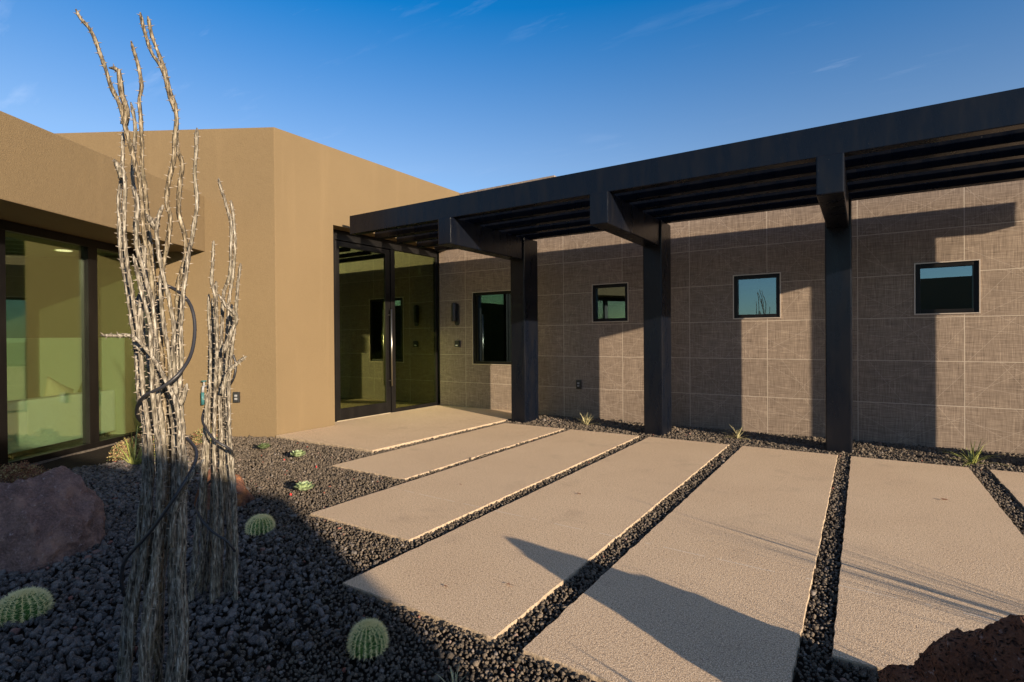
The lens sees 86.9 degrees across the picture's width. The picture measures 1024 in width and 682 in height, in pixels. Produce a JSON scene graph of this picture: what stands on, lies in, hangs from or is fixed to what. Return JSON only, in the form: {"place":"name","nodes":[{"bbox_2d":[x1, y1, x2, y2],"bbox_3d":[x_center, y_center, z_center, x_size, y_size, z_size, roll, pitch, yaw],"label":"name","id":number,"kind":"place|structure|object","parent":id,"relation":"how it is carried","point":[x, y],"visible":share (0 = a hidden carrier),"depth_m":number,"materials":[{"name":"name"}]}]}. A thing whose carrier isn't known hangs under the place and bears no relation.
{"place":"outdoors","nodes":[
{"label":"outdoors","id":0,"kind":"place"},
{"bbox_2d":[0,0,1023,192],"label":"sky","id":1,"kind":"structure","parent":0,"point":[461,96],"materials":[{"name":"blue"}]},
{"bbox_2d":[0,414,1023,681],"bbox_3d":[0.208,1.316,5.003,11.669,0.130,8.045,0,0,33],"label":"fine lava gravel","id":2,"kind":"structure","parent":0,"point":[1014,462],"depth_m":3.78,"materials":[{"name":"grey gravel"}]},
{"bbox_2d":[0,460,50,482],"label":"shrub","id":3,"kind":"object","parent":2,"relation":"on","point":[12,471],"visible":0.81,"depth_m":5.11,"materials":[{"name":"brown plant"}]},
{"bbox_2d":[0,585,55,627],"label":"barrel cactus","id":4,"kind":"object","parent":2,"relation":"on","point":[22,605],"visible":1,"depth_m":2.64,"materials":[{"name":"green plant"}]},
{"bbox_2d":[0,466,105,577],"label":"boulder","id":5,"kind":"object","parent":2,"relation":"on","point":[53,515],"visible":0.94,"depth_m":3.39,"materials":[{"name":"stone"}]},
{"bbox_2d":[107,434,154,460],"bbox_3d":[-4.417,1.241,6.391,0.641,0.298,0.602,0,0,33],"label":"shrub","id":6,"kind":"object","parent":2,"relation":"on","point":[139,440],"visible":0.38,"depth_m":6.27,"materials":[{"name":"beige plant"}]},
{"bbox_2d":[116,427,155,464],"bbox_3d":[-4.055,1.183,6.052,0.716,0.546,1.110,-1,0,-37],"label":"yucca","id":7,"kind":"object","parent":2,"relation":"on","point":[132,459],"visible":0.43,"depth_m":5.91,"materials":[{"name":"green plant"}]},
{"bbox_2d":[73,9,204,681],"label":"ocotillo","id":8,"kind":"object","parent":2,"relation":"on","point":[169,535],"visible":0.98,"depth_m":1.95,"materials":[{"name":"grey plant"}]},
{"bbox_2d":[119,282,197,596],"bbox_3d":[-1.278,0.328,1.990,0.235,1.114,0.370,-1,0,-21],"label":"irrigation hose","id":9,"kind":"object","parent":8,"relation":"attached to","point":[177,493],"visible":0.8,"depth_m":1.87,"materials":[{"name":"grey rubber"}]},
{"bbox_2d":[190,428,217,444],"bbox_3d":[-4.054,1.259,7.155,0.362,0.246,0.367,0,0,33],"label":"shrub","id":10,"kind":"object","parent":2,"relation":"on","point":[198,436],"visible":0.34,"depth_m":7.08,"materials":[{"name":"yellow plant"}]},
{"bbox_2d":[188,178,246,603],"bbox_3d":[-1.574,0.302,2.854,0.468,2.325,0.251,0,0,33],"label":"ocotillo","id":11,"kind":"object","parent":2,"relation":"on","point":[223,497],"visible":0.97,"depth_m":2.84,"materials":[{"name":"grey plant"}]},
{"bbox_2d":[195,351,236,551],"bbox_3d":[-1.556,0.547,2.828,0.188,1.038,0.377,-1,0,-43],"label":"irrigation hose","id":12,"kind":"object","parent":11,"relation":"attached to","point":[209,482],"visible":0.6,"depth_m":2.72,"materials":[{"name":"grey rubber"}]},
{"bbox_2d":[194,468,254,509],"bbox_3d":[-2.389,1.233,4.486,0.466,0.458,0.352,0,0,-12],"label":"boulder","id":13,"kind":"object","parent":2,"relation":"on","point":[244,496],"visible":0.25,"depth_m":4.43,"materials":[{"name":"brown stone"}]},
{"bbox_2d":[244,514,274,535],"bbox_3d":[-1.792,1.300,3.845,0.220,0.137,0.219,0,0,33],"label":"barrel cactus","id":14,"kind":"object","parent":2,"relation":"on","point":[258,524],"visible":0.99,"depth_m":3.80,"materials":[{"name":"green plant"}]},
{"bbox_2d":[257,443,270,448],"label":"rosette succulent","id":15,"kind":"object","parent":2,"relation":"on","point":[264,445],"visible":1,"depth_m":6.58,"materials":[{"name":"green plant"}]},
{"bbox_2d":[290,449,305,456],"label":"rosette succulent","id":16,"kind":"object","parent":2,"relation":"on","point":[298,453],"visible":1,"depth_m":6.08,"materials":[{"name":"green plant"}]},
{"bbox_2d":[294,481,314,490],"bbox_3d":[-1.825,1.280,4.751,0.163,0.080,0.166,0,0,36],"label":"rosette succulent","id":17,"kind":"object","parent":2,"relation":"on","point":[304,486],"visible":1,"depth_m":4.72,"materials":[{"name":"green plant"}]},
{"bbox_2d":[346,617,389,660],"bbox_3d":[-0.630,1.294,2.365,0.197,0.146,0.196,-1,0,-24],"label":"barrel cactus","id":18,"kind":"object","parent":2,"relation":"on","point":[368,638],"visible":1,"depth_m":2.32,"materials":[{"name":"green plant"}]},
{"bbox_2d":[276,405,511,452],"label":"concrete slab","id":19,"kind":"structure","parent":2,"relation":"on","point":[373,434],"depth_m":8.11,"materials":[{"name":"beige concrete"}]},
{"bbox_2d":[332,423,563,481],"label":"concrete slab","id":20,"kind":"structure","parent":2,"relation":"on","point":[409,462],"depth_m":6.44,"materials":[{"name":"beige concrete"}]},
{"bbox_2d":[435,664,465,681],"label":"grass tuft","id":21,"kind":"object","parent":2,"relation":"on","point":[456,676],"visible":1,"depth_m":2.11,"materials":[{"name":"green plant"}]},
{"bbox_2d":[310,429,639,545],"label":"concrete slab","id":22,"kind":"structure","parent":2,"relation":"on","point":[410,511],"depth_m":4.87,"materials":[{"name":"beige concrete"}]},
{"bbox_2d":[342,437,729,646],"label":"concrete slab","id":23,"kind":"structure","parent":2,"relation":"on","point":[537,547],"depth_m":3.52,"materials":[{"name":"beige concrete"}]},
{"bbox_2d":[580,412,594,424],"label":"grass tuft","id":24,"kind":"object","parent":2,"relation":"on","point":[586,421],"visible":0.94,"depth_m":8.42,"materials":[{"name":"green plant"}]},
{"bbox_2d":[522,446,837,681],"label":"concrete slab","id":25,"kind":"structure","parent":2,"relation":"on","point":[710,578],"depth_m":2.88,"materials":[{"name":"beige concrete"}]},
{"bbox_2d":[350,87,1023,454],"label":"pergola","id":26,"kind":"object","parent":2,"relation":"on","point":[834,170],"visible":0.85,"depth_m":6.25,"materials":[{"name":"black paint"}]},
{"bbox_2d":[724,424,748,439],"bbox_3d":[3.050,1.214,7.223,0.434,0.234,0.460,0,0,33],"label":"grass tuft","id":27,"kind":"object","parent":2,"relation":"on","point":[736,435],"visible":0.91,"depth_m":7.17,"materials":[{"name":"green plant"}]},
{"bbox_2d":[832,456,1023,678],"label":"concrete slab","id":28,"kind":"structure","parent":2,"relation":"on","point":[924,565],"depth_m":3.21,"materials":[{"name":"beige concrete"}]},
{"bbox_2d":[877,614,1023,681],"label":"boulder","id":29,"kind":"object","parent":2,"relation":"on","point":[993,652],"visible":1,"depth_m":1.62,"materials":[{"name":"brown stone"}]},
{"bbox_2d":[942,439,1008,466],"bbox_3d":[4.849,1.206,5.655,0.596,0.355,0.565,0,0,33],"label":"grass tuft","id":30,"kind":"object","parent":2,"relation":"on","point":[972,459],"visible":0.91,"depth_m":5.70,"materials":[{"name":"green plant"}]},
{"bbox_2d":[989,469,1023,507],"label":"concrete slab","id":31,"kind":"structure","parent":2,"relation":"on","point":[1012,483],"depth_m":4.92,"materials":[{"name":"beige concrete"}]},
{"label":"ground","id":32,"kind":"structure","parent":0,"visible":0},
{"bbox_2d":[0,111,1023,469],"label":"desert house","id":33,"kind":"structure","parent":32,"relation":"on","point":[338,323],"depth_m":7.60,"materials":[{"name":"paint"}]},
{"bbox_2d":[0,219,153,469],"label":"wing window","id":34,"kind":"structure","parent":33,"relation":"in","point":[66,388],"depth_m":6.26,"materials":[{"name":"clear glass"}]},
{"bbox_2d":[201,380,206,404],"bbox_3d":[-4.324,0.722,7.585,0.067,0.335,0.103,0,0,6],"label":"hose valve","id":35,"kind":"object","parent":33,"relation":"attached to","point":[202,396],"visible":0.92,"depth_m":7.54,"materials":[{"name":"teal plastic"}]},
{"bbox_2d":[233,392,239,402],"bbox_3d":[-3.872,0.791,7.593,0.090,0.150,0.041,0,0,3],"label":"outdoor outlet","id":36,"kind":"object","parent":33,"relation":"attached to","point":[236,397],"visible":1,"depth_m":7.58,"materials":[{"name":"black plastic"}]},
{"bbox_2d":[335,240,392,420],"bbox_3d":[-2.552,-0.174,9.293,0.236,2.940,1.200,0,0,33],"label":"entrance door","id":37,"kind":"structure","parent":33,"relation":"in","point":[365,270],"depth_m":9.32,"materials":[{"name":"clear glass"}]},
{"bbox_2d":[451,303,459,325],"bbox_3d":[-1.112,-0.524,10.558,0.102,0.445,0.153,0,1,67],"label":"wall light","id":38,"kind":"object","parent":33,"relation":"attached to","point":[455,316],"visible":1,"depth_m":10.52,"materials":[{"name":"black plastic"}]},
{"bbox_2d":[455,341,459,346],"bbox_3d":[-1.066,0.056,10.558,0.120,0.125,0.043,0,0,33],"label":"doorbell","id":39,"kind":"object","parent":33,"relation":"attached to","point":[457,343],"visible":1,"depth_m":10.54,"materials":[{"name":"black plastic"}]},
{"bbox_2d":[472,290,510,364],"bbox_3d":[-0.303,-0.245,10.139,1.024,1.384,0.113,0,0,33],"label":"window","id":40,"kind":"structure","parent":33,"relation":"in","point":[475,295],"depth_m":10.35,"materials":[{"name":"black metal"}]},
{"bbox_2d":[576,380,581,388],"bbox_3d":[1.129,0.735,9.143,0.090,0.150,0.041,0,0,33],"label":"outdoor outlet","id":41,"kind":"object","parent":33,"relation":"attached to","point":[578,384],"visible":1,"depth_m":9.13,"materials":[{"name":"black plastic"}]},
{"bbox_2d":[592,282,628,321],"bbox_3d":[1.628,-0.627,8.882,0.634,0.634,0.113,0,0,33],"label":"window","id":42,"kind":"structure","parent":33,"relation":"in","point":[595,287],"depth_m":8.89,"materials":[{"name":"black metal"}]},
{"bbox_2d":[733,272,780,318],"bbox_3d":[3.482,-0.634,7.680,0.624,0.634,0.113,0,0,33],"label":"window","id":43,"kind":"structure","parent":33,"relation":"in","point":[777,275],"depth_m":7.65,"materials":[{"name":"black metal"}]},
{"bbox_2d":[914,259,980,314],"bbox_3d":[5.249,-0.641,6.534,0.624,0.634,0.113,0,0,33],"label":"window","id":44,"kind":"structure","parent":33,"relation":"in","point":[976,265],"depth_m":6.46,"materials":[{"name":"black metal"}]}
]}

